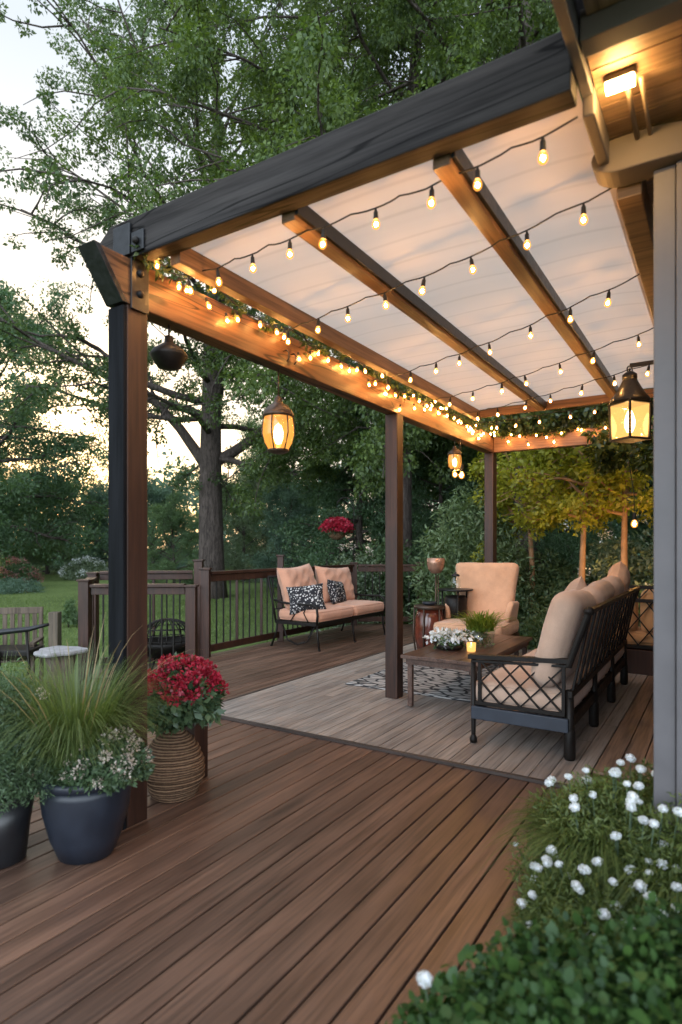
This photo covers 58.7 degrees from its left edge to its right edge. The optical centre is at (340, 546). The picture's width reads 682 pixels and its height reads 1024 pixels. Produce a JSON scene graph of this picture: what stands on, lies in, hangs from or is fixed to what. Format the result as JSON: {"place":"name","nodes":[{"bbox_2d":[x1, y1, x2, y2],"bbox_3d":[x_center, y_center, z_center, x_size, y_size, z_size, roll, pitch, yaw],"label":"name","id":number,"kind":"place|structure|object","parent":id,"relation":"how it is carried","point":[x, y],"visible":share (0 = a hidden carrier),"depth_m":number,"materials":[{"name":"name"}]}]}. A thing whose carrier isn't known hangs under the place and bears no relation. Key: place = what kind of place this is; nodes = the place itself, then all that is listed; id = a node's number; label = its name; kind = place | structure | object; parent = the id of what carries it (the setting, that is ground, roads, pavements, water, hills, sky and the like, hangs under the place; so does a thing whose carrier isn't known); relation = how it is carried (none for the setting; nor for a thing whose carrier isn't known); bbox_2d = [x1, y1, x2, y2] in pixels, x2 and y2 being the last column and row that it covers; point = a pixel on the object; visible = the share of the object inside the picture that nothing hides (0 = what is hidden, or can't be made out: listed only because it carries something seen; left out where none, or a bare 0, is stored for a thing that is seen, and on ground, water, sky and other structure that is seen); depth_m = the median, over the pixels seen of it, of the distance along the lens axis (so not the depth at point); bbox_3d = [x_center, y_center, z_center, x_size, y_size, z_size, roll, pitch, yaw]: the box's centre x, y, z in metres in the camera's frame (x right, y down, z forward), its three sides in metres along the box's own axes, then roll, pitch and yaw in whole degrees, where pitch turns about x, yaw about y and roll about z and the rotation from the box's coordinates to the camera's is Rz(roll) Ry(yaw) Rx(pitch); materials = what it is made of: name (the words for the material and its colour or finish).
{"place":"outdoors","nodes":[
{"label":"outdoors","id":0,"kind":"place"},
{"bbox_2d":[147,618,184,670],"bbox_3d":[-2.250,1.285,7.850,0.780,0.721,0.774,0,0,0],"label":"garden chair","id":1,"kind":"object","parent":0,"point":[179,644],"depth_m":7.62,"materials":[{"name":"black metal"}]},
{"bbox_2d":[0,549,640,697],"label":"lawn","id":2,"kind":"structure","parent":0,"point":[55,580],"depth_m":18.06,"materials":[{"name":"green plant"}]},
{"bbox_2d":[0,462,21,572],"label":"tree","id":3,"kind":"object","parent":2,"relation":"on","point":[7,473],"visible":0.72,"depth_m":25.06,"materials":[{"name":"green plant"}]},
{"bbox_2d":[0,607,43,684],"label":"garden chair","id":4,"kind":"object","parent":2,"relation":"on","point":[19,611],"visible":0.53,"depth_m":7.58,"materials":[{"name":"brown wood"}]},
{"bbox_2d":[0,555,43,588],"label":"flower bed","id":5,"kind":"object","parent":2,"relation":"on","point":[23,570],"visible":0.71,"depth_m":24.75,"materials":[{"name":"green plant"}]},
{"bbox_2d":[0,453,44,563],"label":"tree","id":6,"kind":"object","parent":2,"relation":"on","point":[13,517],"visible":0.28,"depth_m":31.63,"materials":[{"name":"green plant"}]},
{"bbox_2d":[0,576,44,594],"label":"garden shrub","id":7,"kind":"object","parent":2,"relation":"on","point":[10,586],"visible":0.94,"depth_m":22.80,"materials":[{"name":"green plant"}]},
{"bbox_2d":[0,623,48,675],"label":"metal lounger","id":8,"kind":"object","parent":2,"relation":"on","point":[26,650],"visible":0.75,"depth_m":6.93,"materials":[{"name":"metal"}]},
{"bbox_2d":[0,657,55,694],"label":"garden shrub","id":9,"kind":"object","parent":2,"relation":"on","point":[6,671],"visible":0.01,"depth_m":5.04,"materials":[{"name":"green plant"}]},
{"bbox_2d":[0,382,90,565],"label":"tree","id":10,"kind":"object","parent":2,"relation":"on","point":[56,549],"visible":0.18,"depth_m":34.78,"materials":[{"name":"green plant"}]},
{"bbox_2d":[1,639,98,695],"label":"tall weeds","id":11,"kind":"object","parent":2,"relation":"on","point":[36,666],"visible":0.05,"depth_m":4.77,"materials":[{"name":"green plant"}]},
{"bbox_2d":[0,276,107,568],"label":"tree","id":12,"kind":"object","parent":2,"relation":"on","point":[62,446],"visible":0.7,"depth_m":31.12,"materials":[{"name":"green plant"}]},
{"bbox_2d":[8,461,101,573],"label":"tree","id":13,"kind":"object","parent":2,"relation":"on","point":[36,560],"visible":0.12,"depth_m":37.35,"materials":[{"name":"green plant"}]},
{"bbox_2d":[48,611,61,646],"bbox_3d":[-4.950,1.460,10.500,0.160,0.660,0.160,0,0,0],"label":"wood stake","id":14,"kind":"object","parent":2,"relation":"on","point":[55,627],"visible":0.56,"depth_m":10.42,"materials":[{"name":"beige wood"}]},
{"bbox_2d":[33,646,87,699],"bbox_3d":[-3.075,1.452,6.591,0.500,0.675,0.504,0,0,29],"label":"stone table","id":15,"kind":"object","parent":2,"relation":"on","point":[46,651],"visible":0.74,"depth_m":6.50,"materials":[{"name":"grey stone"}]},
{"bbox_2d":[60,598,77,627],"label":"garden shrub","id":16,"kind":"object","parent":2,"relation":"on","point":[69,616],"visible":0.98,"depth_m":13.41,"materials":[{"name":"green plant"}]},
{"bbox_2d":[58,556,107,579],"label":"flowering shrub","id":17,"kind":"object","parent":2,"relation":"on","point":[77,568],"visible":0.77,"depth_m":31.52,"materials":[{"name":"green plant"}]},
{"bbox_2d":[71,462,161,567],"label":"tree","id":18,"kind":"object","parent":2,"relation":"on","point":[102,496],"visible":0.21,"depth_m":38.95,"materials":[{"name":"green plant"}]},
{"bbox_2d":[76,559,204,695],"bbox_3d":[-2.619,0.988,7.861,1.603,1.605,1.726,0,0,-10],"label":"landing railing","id":19,"kind":"object","parent":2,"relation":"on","point":[91,589],"visible":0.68,"depth_m":7.19,"materials":[{"name":"brown wood"}]},
{"bbox_2d":[101,467,198,570],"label":"tree","id":20,"kind":"object","parent":2,"relation":"on","point":[157,495],"visible":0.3,"depth_m":33.65,"materials":[{"name":"green plant"}]},
{"bbox_2d":[147,488,198,584],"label":"tree","id":21,"kind":"object","parent":2,"relation":"on","point":[178,518],"visible":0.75,"depth_m":26.70,"materials":[{"name":"green plant"}]},
{"bbox_2d":[0,0,437,598],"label":"shade tree","id":22,"kind":"object","parent":2,"relation":"on","point":[210,456],"visible":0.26,"depth_m":19.25,"materials":[{"name":"green plant"}]},
{"bbox_2d":[190,449,290,582],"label":"tree","id":23,"kind":"object","parent":2,"relation":"on","point":[239,523],"visible":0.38,"depth_m":28.98,"materials":[{"name":"green plant"}]},
{"bbox_2d":[191,410,332,565],"bbox_3d":[-3.835,-2.968,32.652,6.796,9.621,6.688,0,0,31],"label":"tree","id":24,"kind":"object","parent":2,"relation":"on","point":[243,423],"visible":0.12,"depth_m":32.80,"materials":[{"name":"green plant"}]},
{"bbox_2d":[240,476,322,587],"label":"tree","id":25,"kind":"object","parent":2,"relation":"on","point":[280,496],"visible":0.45,"depth_m":24.31,"materials":[{"name":"green plant"}]},
{"bbox_2d":[15,0,609,604],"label":"overhanging tree","id":26,"kind":"object","parent":2,"relation":"on","point":[197,62],"visible":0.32,"depth_m":12.21,"materials":[{"name":"green plant"}]},
{"bbox_2d":[13,449,650,569],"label":"woods","id":27,"kind":"object","parent":2,"relation":"on","point":[170,473],"visible":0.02,"depth_m":45.14,"materials":[{"name":"green plant"}]},
{"bbox_2d":[337,497,353,561],"bbox_3d":[0.079,0.456,10.750,0.318,2.668,0.018,0,0,0],"label":"crook pole","id":28,"kind":"object","parent":2,"relation":"on","point":[353,523],"visible":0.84,"depth_m":10.75,"materials":[{"name":"black metal"}]},
{"bbox_2d":[318,506,354,539],"bbox_3d":[-0.079,-0.430,10.744,0.678,0.621,0.647,0,0,0],"label":"hanging basket","id":29,"kind":"object","parent":28,"relation":"hanging from","point":[336,528],"visible":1,"depth_m":10.60,"materials":[{"name":"red plant"}]},
{"bbox_2d":[306,544,384,633],"bbox_3d":[0.256,0.880,11.771,2.060,1.895,2.120,0,0,0],"label":"flowering shrub","id":30,"kind":"object","parent":2,"relation":"on","point":[359,583],"visible":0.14,"depth_m":11.45,"materials":[{"name":"green plant"}]},
{"bbox_2d":[269,376,430,599],"bbox_3d":[0.392,-1.359,18.827,5.872,8.815,6.199,0,0,-43],"label":"tree","id":31,"kind":"object","parent":2,"relation":"on","point":[329,498],"visible":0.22,"depth_m":18.14,"materials":[{"name":"green plant"}]},
{"bbox_2d":[110,0,653,596],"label":"overhanging tree","id":32,"kind":"object","parent":2,"relation":"on","point":[414,438],"visible":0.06,"depth_m":10.61,"materials":[{"name":"green plant"}]},
{"bbox_2d":[354,537,425,623],"bbox_3d":[0.991,0.774,12.165,2.364,2.106,2.440,0,0,0],"label":"garden shrub","id":33,"kind":"object","parent":2,"relation":"on","point":[378,553],"visible":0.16,"depth_m":11.77,"materials":[{"name":"green plant"}]},
{"bbox_2d":[325,412,472,563],"bbox_3d":[2.324,-3.400,23.625,7.354,10.579,7.473,0,0,9],"label":"tree","id":34,"kind":"object","parent":2,"relation":"on","point":[368,535],"visible":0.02,"depth_m":23.80,"materials":[{"name":"green plant"}]},
{"bbox_2d":[227,0,579,506],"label":"overhanging tree","id":35,"kind":"object","parent":2,"relation":"on","point":[399,67],"visible":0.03,"depth_m":14.84,"materials":[{"name":"green plant"}]},
{"bbox_2d":[374,414,510,568],"bbox_3d":[3.098,-1.260,16.876,4.412,6.245,4.341,0,0,1],"label":"tree","id":36,"kind":"object","parent":2,"relation":"on","point":[417,526],"visible":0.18,"depth_m":16.68,"materials":[{"name":"green plant"}]},
{"bbox_2d":[407,502,505,586],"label":"tree","id":37,"kind":"object","parent":2,"relation":"on","point":[422,552],"visible":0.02,"depth_m":13.34,"materials":[{"name":"green plant"}]},
{"bbox_2d":[406,481,547,630],"bbox_3d":[2.261,0.361,10.089,2.390,2.935,2.514,0,0,0],"label":"willow shrub","id":38,"kind":"object","parent":2,"relation":"on","point":[455,542],"visible":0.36,"depth_m":9.77,"materials":[{"name":"green plant"}]},
{"bbox_2d":[470,542,483,562],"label":"garden shrub","id":39,"kind":"object","parent":2,"relation":"on","point":[472,556],"visible":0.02,"depth_m":9.23,"materials":[{"name":"green plant"}]},
{"bbox_2d":[412,453,565,573],"bbox_3d":[4.659,-1.486,20.117,6.102,9.159,6.441,0,0,25],"label":"tree","id":40,"kind":"object","parent":2,"relation":"on","point":[443,496],"visible":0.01,"depth_m":20.01,"materials":[{"name":"green plant"}]},
{"bbox_2d":[466,417,583,615],"bbox_3d":[2.954,-0.158,9.499,2.062,4.185,2.148,0,0,-25],"label":"tree","id":41,"kind":"object","parent":2,"relation":"on","point":[536,521],"visible":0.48,"depth_m":9.25,"materials":[{"name":"green plant"}]},
{"bbox_2d":[519,605,547,649],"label":"garden shrub","id":42,"kind":"object","parent":2,"relation":"on","point":[534,631],"visible":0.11,"depth_m":7.86,"materials":[{"name":"green plant"}]},
{"bbox_2d":[515,548,593,646],"bbox_3d":[3.219,0.899,9.398,1.932,1.842,1.992,0,0,0],"label":"garden shrub","id":43,"kind":"object","parent":2,"relation":"on","point":[554,589],"visible":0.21,"depth_m":9.27,"materials":[{"name":"green plant"}]},
{"bbox_2d":[476,452,637,593],"bbox_3d":[4.835,-1.013,15.054,4.055,5.741,3.990,0,0,-14],"label":"tree","id":44,"kind":"object","parent":2,"relation":"on","point":[554,532],"visible":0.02,"depth_m":14.75,"materials":[{"name":"green plant"}]},
{"bbox_2d":[502,423,650,580],"bbox_3d":[3.542,-0.260,8.702,2.171,4.405,2.261,0,0,25],"label":"tree","id":45,"kind":"object","parent":2,"relation":"on","point":[571,509],"visible":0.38,"depth_m":8.54,"materials":[{"name":"green plant"}]},
{"bbox_2d":[525,516,634,594],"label":"wood tree","id":46,"kind":"object","parent":2,"relation":"on","point":[567,549],"visible":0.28,"depth_m":11.20,"materials":[{"name":"green plant"}]},
{"bbox_2d":[535,415,653,567],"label":"tree","id":47,"kind":"object","parent":2,"relation":"on","point":[645,499],"visible":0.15,"depth_m":8.32,"materials":[{"name":"green plant"}]},
{"bbox_2d":[628,461,635,525],"bbox_3d":[3.723,-0.787,7.931,0.082,1.095,0.543,0,0,0],"label":"pendant bulb","id":48,"kind":"object","parent":47,"relation":"hanging from","point":[634,517],"visible":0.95,"depth_m":7.70,"materials":[{"name":"orange glass"}]},
{"bbox_2d":[554,486,650,578],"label":"tree","id":49,"kind":"object","parent":2,"relation":"on","point":[607,538],"visible":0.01,"depth_m":17.13,"materials":[{"name":"green plant"}]},
{"bbox_2d":[555,469,653,621],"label":"tree","id":50,"kind":"object","parent":2,"relation":"on","point":[639,527],"visible":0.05,"depth_m":12.48,"materials":[{"name":"green plant"}]},
{"bbox_2d":[574,513,653,626],"bbox_3d":[4.356,0.671,8.953,2.080,2.309,2.089,0,0,0],"label":"garden shrub","id":51,"kind":"object","parent":2,"relation":"on","point":[640,565],"visible":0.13,"depth_m":8.80,"materials":[{"name":"green plant"}]},
{"bbox_2d":[638,565,653,612],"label":"garden shrub","id":52,"kind":"object","parent":2,"relation":"on","point":[647,574],"depth_m":8.07,"materials":[{"name":"green plant"}]},
{"bbox_2d":[0,0,649,548],"label":"sky","id":53,"kind":"structure","parent":0,"point":[20,59],"materials":[{"name":"white"}]},
{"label":"deck frame","id":54,"kind":"structure","parent":0,"visible":0},
{"bbox_2d":[0,624,653,1023],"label":"deck","id":55,"kind":"structure","parent":54,"relation":"on","point":[266,876],"depth_m":2.38,"materials":[{"name":"brown wood"}]},
{"bbox_2d":[0,777,38,869],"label":"plant pot","id":56,"kind":"object","parent":55,"relation":"on","point":[14,828],"visible":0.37,"depth_m":2.54,"materials":[{"name":"ceramic"}]},
{"bbox_2d":[0,670,64,817],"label":"feathery plant","id":57,"kind":"object","parent":56,"relation":"in","point":[6,788],"visible":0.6,"depth_m":2.49,"materials":[{"name":"green plant"}]},
{"bbox_2d":[35,769,130,864],"bbox_3d":[-1.115,1.157,2.660,0.404,0.365,0.404,0,0,0],"label":"plant pot","id":58,"kind":"object","parent":55,"relation":"on","point":[82,827],"visible":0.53,"depth_m":2.51,"materials":[{"name":"ceramic"}]},
{"bbox_2d":[0,617,204,784],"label":"ornamental grass","id":59,"kind":"object","parent":58,"relation":"in","point":[85,719],"depth_m":2.52,"materials":[{"name":"plant"}]},
{"bbox_2d":[57,723,155,797],"bbox_3d":[-1.017,0.899,2.624,0.414,0.264,0.410,0,0,0],"label":"flowering plant","id":60,"kind":"object","parent":58,"relation":"in","point":[126,768],"visible":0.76,"depth_m":2.51,"materials":[{"name":"green plant"}]},
{"bbox_2d":[147,725,204,802],"bbox_3d":[-0.901,1.156,3.291,0.325,0.368,0.326,0,0,0],"label":"woven vase","id":61,"kind":"object","parent":55,"relation":"on","point":[177,775],"visible":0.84,"depth_m":3.18,"materials":[{"name":"wicker"}]},
{"bbox_2d":[147,652,229,738],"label":"red flowers","id":62,"kind":"object","parent":61,"relation":"in","point":[196,680],"visible":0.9,"depth_m":3.19,"materials":[{"name":"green plant"}]},
{"bbox_2d":[186,720,207,777],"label":"timber block","id":63,"kind":"structure","parent":55,"relation":"on","point":[198,732],"depth_m":3.50,"materials":[{"name":"brown wood"}]},
{"bbox_2d":[198,555,423,657],"bbox_3d":[-0.422,0.728,9.155,0.983,1.225,4.493,0,0,44],"label":"railing","id":64,"kind":"object","parent":55,"relation":"on","point":[207,647],"visible":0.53,"depth_m":8.04,"materials":[{"name":"brown wood"}]},
{"bbox_2d":[267,563,384,651],"bbox_3d":[-0.156,0.792,8.716,0.879,1.106,1.814,0,0,33],"label":"loveseat","id":65,"kind":"object","parent":55,"relation":"on","point":[351,608],"visible":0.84,"depth_m":8.32,"materials":[{"name":"beige fabric"}]},
{"bbox_2d":[286,583,325,614],"bbox_3d":[-0.458,0.690,8.031,0.500,0.400,0.176,-6,-25,-8],"label":"throw pillow","id":66,"kind":"object","parent":65,"relation":"on","point":[311,594],"visible":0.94,"depth_m":7.96,"materials":[{"name":"black fabric"}]},
{"bbox_2d":[327,579,346,603],"bbox_3d":[-0.059,0.675,8.941,0.164,0.380,0.460,-18,-14,21],"label":"throw pillow","id":67,"kind":"object","parent":65,"relation":"on","point":[336,591],"visible":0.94,"depth_m":8.79,"materials":[{"name":"fabric"}]},
{"bbox_2d":[78,31,653,829],"bbox_3d":[1.208,-0.114,4.645,2.577,2.907,5.729,0,0,32],"label":"pergola","id":68,"kind":"object","parent":55,"relation":"on","point":[446,133],"visible":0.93,"depth_m":2.93,"materials":[{"name":"brown wood"}]},
{"bbox_2d":[150,325,187,370],"bbox_3d":[-0.897,-1.041,3.163,0.194,0.234,0.194,0,0,0],"label":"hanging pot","id":69,"kind":"object","parent":68,"relation":"hanging from","point":[168,354],"visible":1,"depth_m":3.11,"materials":[{"name":"black metal"}]},
{"bbox_2d":[262,369,294,453],"bbox_3d":[-0.407,-0.878,3.942,0.218,0.554,0.206,0,0,-11],"label":"hanging lantern","id":70,"kind":"object","parent":68,"relation":"hanging from","point":[278,429],"visible":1,"depth_m":3.87,"materials":[{"name":"yellow glass"}]},
{"bbox_2d":[173,116,577,292],"bbox_3d":[-0.048,-1.314,2.522,1.984,0.138,0.054,0,0,35],"label":"string light","id":71,"kind":"object","parent":68,"relation":"hanging from","point":[477,176],"visible":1,"depth_m":2.37,"materials":[{"name":"black plastic"}]},
{"bbox_2d":[129,237,653,444],"bbox_3d":[1.159,-1.366,4.756,1.910,0.396,5.557,0,0,32],"label":"light garland","id":72,"kind":"object","parent":68,"relation":"hanging from","point":[489,425],"visible":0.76,"depth_m":4.90,"materials":[{"name":"green plant"}]},
{"bbox_2d":[274,188,611,342],"bbox_3d":[0.319,-1.288,3.011,0.048,0.149,2.101,0,0,-45],"label":"string light","id":73,"kind":"object","parent":68,"relation":"hanging from","point":[583,213],"visible":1,"depth_m":2.78,"materials":[{"name":"black plastic"}]},
{"bbox_2d":[448,440,461,470],"bbox_3d":[1.224,-0.983,6.531,0.158,0.340,0.150,0,0,-11],"label":"hanging lantern","id":74,"kind":"object","parent":68,"relation":"hanging from","point":[454,458],"visible":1,"depth_m":6.48,"materials":[{"name":"glass"}]},
{"bbox_2d":[452,440,463,476],"bbox_3d":[1.260,-0.943,6.531,0.143,0.424,0.068,0,0,0],"label":"pendant bulb","id":75,"kind":"object","parent":68,"relation":"hanging from","point":[461,469],"visible":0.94,"depth_m":6.52,"materials":[{"name":"white glass"}]},
{"bbox_2d":[376,274,639,388],"bbox_3d":[0.876,-1.274,3.921,0.057,0.139,2.227,0,0,-32],"label":"string light","id":76,"kind":"object","parent":68,"relation":"hanging from","point":[608,296],"visible":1,"depth_m":3.56,"materials":[{"name":"black plastic"}]},
{"bbox_2d":[424,327,653,409],"bbox_3d":[1.316,-1.261,4.620,0.052,0.140,2.241,0,0,-31],"label":"string light","id":77,"kind":"object","parent":68,"relation":"hanging from","point":[592,361],"visible":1,"depth_m":4.34,"materials":[{"name":"black plastic"}]},
{"bbox_2d":[447,362,653,422],"bbox_3d":[1.675,-1.261,5.191,0.057,0.139,2.216,0,0,-32],"label":"string light","id":78,"kind":"object","parent":68,"relation":"hanging from","point":[614,379],"visible":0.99,"depth_m":5.05,"materials":[{"name":"black plastic"}]},
{"bbox_2d":[463,392,653,430],"bbox_3d":[2.033,-1.260,5.762,0.056,0.147,2.070,0,0,-44],"label":"string light","id":79,"kind":"object","parent":68,"relation":"hanging from","point":[545,414],"visible":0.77,"depth_m":5.84,"materials":[{"name":"black plastic"}]},
{"bbox_2d":[488,388,653,478],"bbox_3d":[2.912,-1.331,6.866,2.408,1.494,1.205,0,0,32],"label":"climbing vine","id":80,"kind":"object","parent":68,"relation":"attached to","point":[609,457],"visible":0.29,"depth_m":6.79,"materials":[{"name":"green plant"}]},
{"bbox_2d":[221,642,647,784],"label":"deck platform","id":81,"kind":"structure","parent":55,"relation":"on","point":[329,703],"depth_m":4.56,"materials":[{"name":"grey wood"}]},
{"bbox_2d":[216,641,574,789],"bbox_3d":[1.219,1.328,5.926,2.987,0.020,4.348,0,0,32],"label":"deck platform edge","id":82,"kind":"object","parent":81,"relation":"attached to","point":[449,763],"visible":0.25,"depth_m":3.98,"materials":[{"name":"brown wood"}]},
{"bbox_2d":[345,662,505,701],"bbox_3d":[1.298,1.315,6.171,1.750,0.010,1.950,0,0,32],"label":"area rug","id":83,"kind":"object","parent":81,"relation":"on","point":[451,684],"visible":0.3,"depth_m":5.90,"materials":[{"name":"grey fabric"}]},
{"bbox_2d":[412,604,445,649],"bbox_3d":[1.030,0.999,7.050,0.400,0.646,0.370,0,0,0],"label":"drum stool","id":84,"kind":"object","parent":83,"relation":"on","point":[426,618],"visible":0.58,"depth_m":6.92,"materials":[{"name":"brown ceramic"}]},
{"bbox_2d":[427,558,444,603],"bbox_3d":[1.160,0.731,7.420,0.260,1.180,0.260,0,0,0],"label":"table lamp","id":85,"kind":"object","parent":84,"relation":"on","point":[435,566],"visible":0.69,"depth_m":7.35,"materials":[{"name":"brown metal"}]},
{"bbox_2d":[438,588,472,618],"bbox_3d":[1.360,0.910,7.200,0.410,0.822,0.410,0,0,0],"label":"side table","id":86,"kind":"object","parent":83,"relation":"on","point":[457,604],"visible":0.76,"depth_m":7.09,"materials":[{"name":"metal"}]},
{"bbox_2d":[401,632,532,706],"bbox_3d":[1.180,1.097,5.448,0.658,0.425,1.560,0,0,32],"label":"coffee table","id":87,"kind":"object","parent":83,"relation":"on","point":[428,656],"visible":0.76,"depth_m":5.02,"materials":[{"name":"brown wood"}]},
{"bbox_2d":[422,626,478,650],"bbox_3d":[0.950,0.799,5.229,0.483,0.219,0.354,0,0,0],"label":"flower bowl","id":88,"kind":"object","parent":87,"relation":"on","point":[449,639],"visible":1,"depth_m":5.18,"materials":[{"name":"white plant"}]},
{"bbox_2d":[467,642,475,651],"bbox_3d":[1.097,0.846,5.110,0.080,0.076,0.080,0,0,0],"label":"votive candle","id":89,"kind":"object","parent":87,"relation":"on","point":[471,646],"visible":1,"depth_m":5.08,"materials":[{"name":"yellow wax"}]},
{"bbox_2d":[472,630,493,647],"bbox_3d":[1.232,0.800,5.344,0.252,0.180,0.252,0,0,0],"label":"glass vase","id":90,"kind":"object","parent":87,"relation":"on","point":[481,638],"visible":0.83,"depth_m":5.32,"materials":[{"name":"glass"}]},
{"bbox_2d":[446,609,516,631],"bbox_3d":[1.247,0.648,5.324,0.723,0.185,0.796,0,0,0],"label":"leafy plant","id":91,"kind":"object","parent":90,"relation":"in","point":[479,622],"visible":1,"depth_m":5.29,"materials":[{"name":"green plant"}]},
{"bbox_2d":[433,562,518,667],"bbox_3d":[1.573,0.755,6.974,0.801,1.133,0.919,0,0,29],"label":"armchair","id":92,"kind":"object","parent":83,"relation":"on","point":[493,586],"visible":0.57,"depth_m":7.14,"materials":[{"name":"beige fabric"}]},
{"bbox_2d":[468,576,639,760],"bbox_3d":[1.855,0.789,4.920,0.796,1.062,2.569,0,0,32],"label":"sofa","id":93,"kind":"object","parent":81,"relation":"on","point":[569,662],"visible":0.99,"depth_m":3.94,"materials":[{"name":"beige fabric"}]},
{"bbox_2d":[565,576,586,590],"bbox_3d":[1.938,0.540,5.112,0.207,0.500,0.520,25,-8,31],"label":"throw pillow","id":94,"kind":"object","parent":93,"relation":"on","point":[579,583],"visible":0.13,"depth_m":4.93,"materials":[{"name":"beige fabric"}]},
{"bbox_2d":[607,561,629,598],"bbox_3d":[2.557,0.340,5.608,0.196,0.340,0.420,13,-8,29],"label":"throw pillow","id":95,"kind":"object","parent":93,"relation":"on","point":[620,570],"visible":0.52,"depth_m":5.46,"materials":[{"name":"beige fabric"}]},
{"bbox_2d":[385,891,681,1023],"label":"leafy bush","id":96,"kind":"object","parent":55,"relation":"on","point":[628,974],"visible":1,"depth_m":1.28,"materials":[{"name":"green plant"}]},
{"bbox_2d":[416,970,432,1017],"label":"white flower","id":97,"kind":"object","parent":96,"relation":"attached to","point":[424,980],"visible":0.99,"depth_m":1.37,"materials":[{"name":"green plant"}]},
{"bbox_2d":[472,753,681,950],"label":"white flower bush","id":98,"kind":"object","parent":55,"relation":"on","point":[599,846],"visible":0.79,"depth_m":2.06,"materials":[{"name":"green plant"}]},
{"bbox_2d":[593,675,653,784],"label":"deck walkway","id":99,"kind":"structure","parent":55,"relation":"on","point":[638,742],"depth_m":4.20,"materials":[{"name":"brown wood"}]},
{"bbox_2d":[586,584,653,675],"bbox_3d":[3.219,0.860,6.509,1.280,0.920,0.550,0,0,32],"label":"lattice bench","id":100,"kind":"object","parent":99,"relation":"on","point":[640,650],"visible":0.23,"depth_m":6.29,"materials":[{"name":"black metal"}]},
{"bbox_2d":[551,0,681,842],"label":"house","id":101,"kind":"structure","parent":54,"relation":"on","point":[639,124],"depth_m":2.11,"materials":[{"name":"grey paint"}]},
{"bbox_2d":[604,66,635,95],"bbox_3d":[0.863,-1.441,1.877,0.088,0.044,0.032,0,0,32],"label":"eave lamp","id":102,"kind":"object","parent":101,"relation":"attached to","point":[623,79],"visible":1,"depth_m":1.87,"materials":[{"name":"white glass"}]},
{"bbox_2d":[608,365,652,443],"bbox_3d":[2.193,-1.090,4.609,0.288,0.573,0.288,0,0,-20],"label":"hanging lantern","id":103,"kind":"object","parent":101,"relation":"attached to","point":[630,409],"visible":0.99,"depth_m":4.54,"materials":[{"name":"metal"}]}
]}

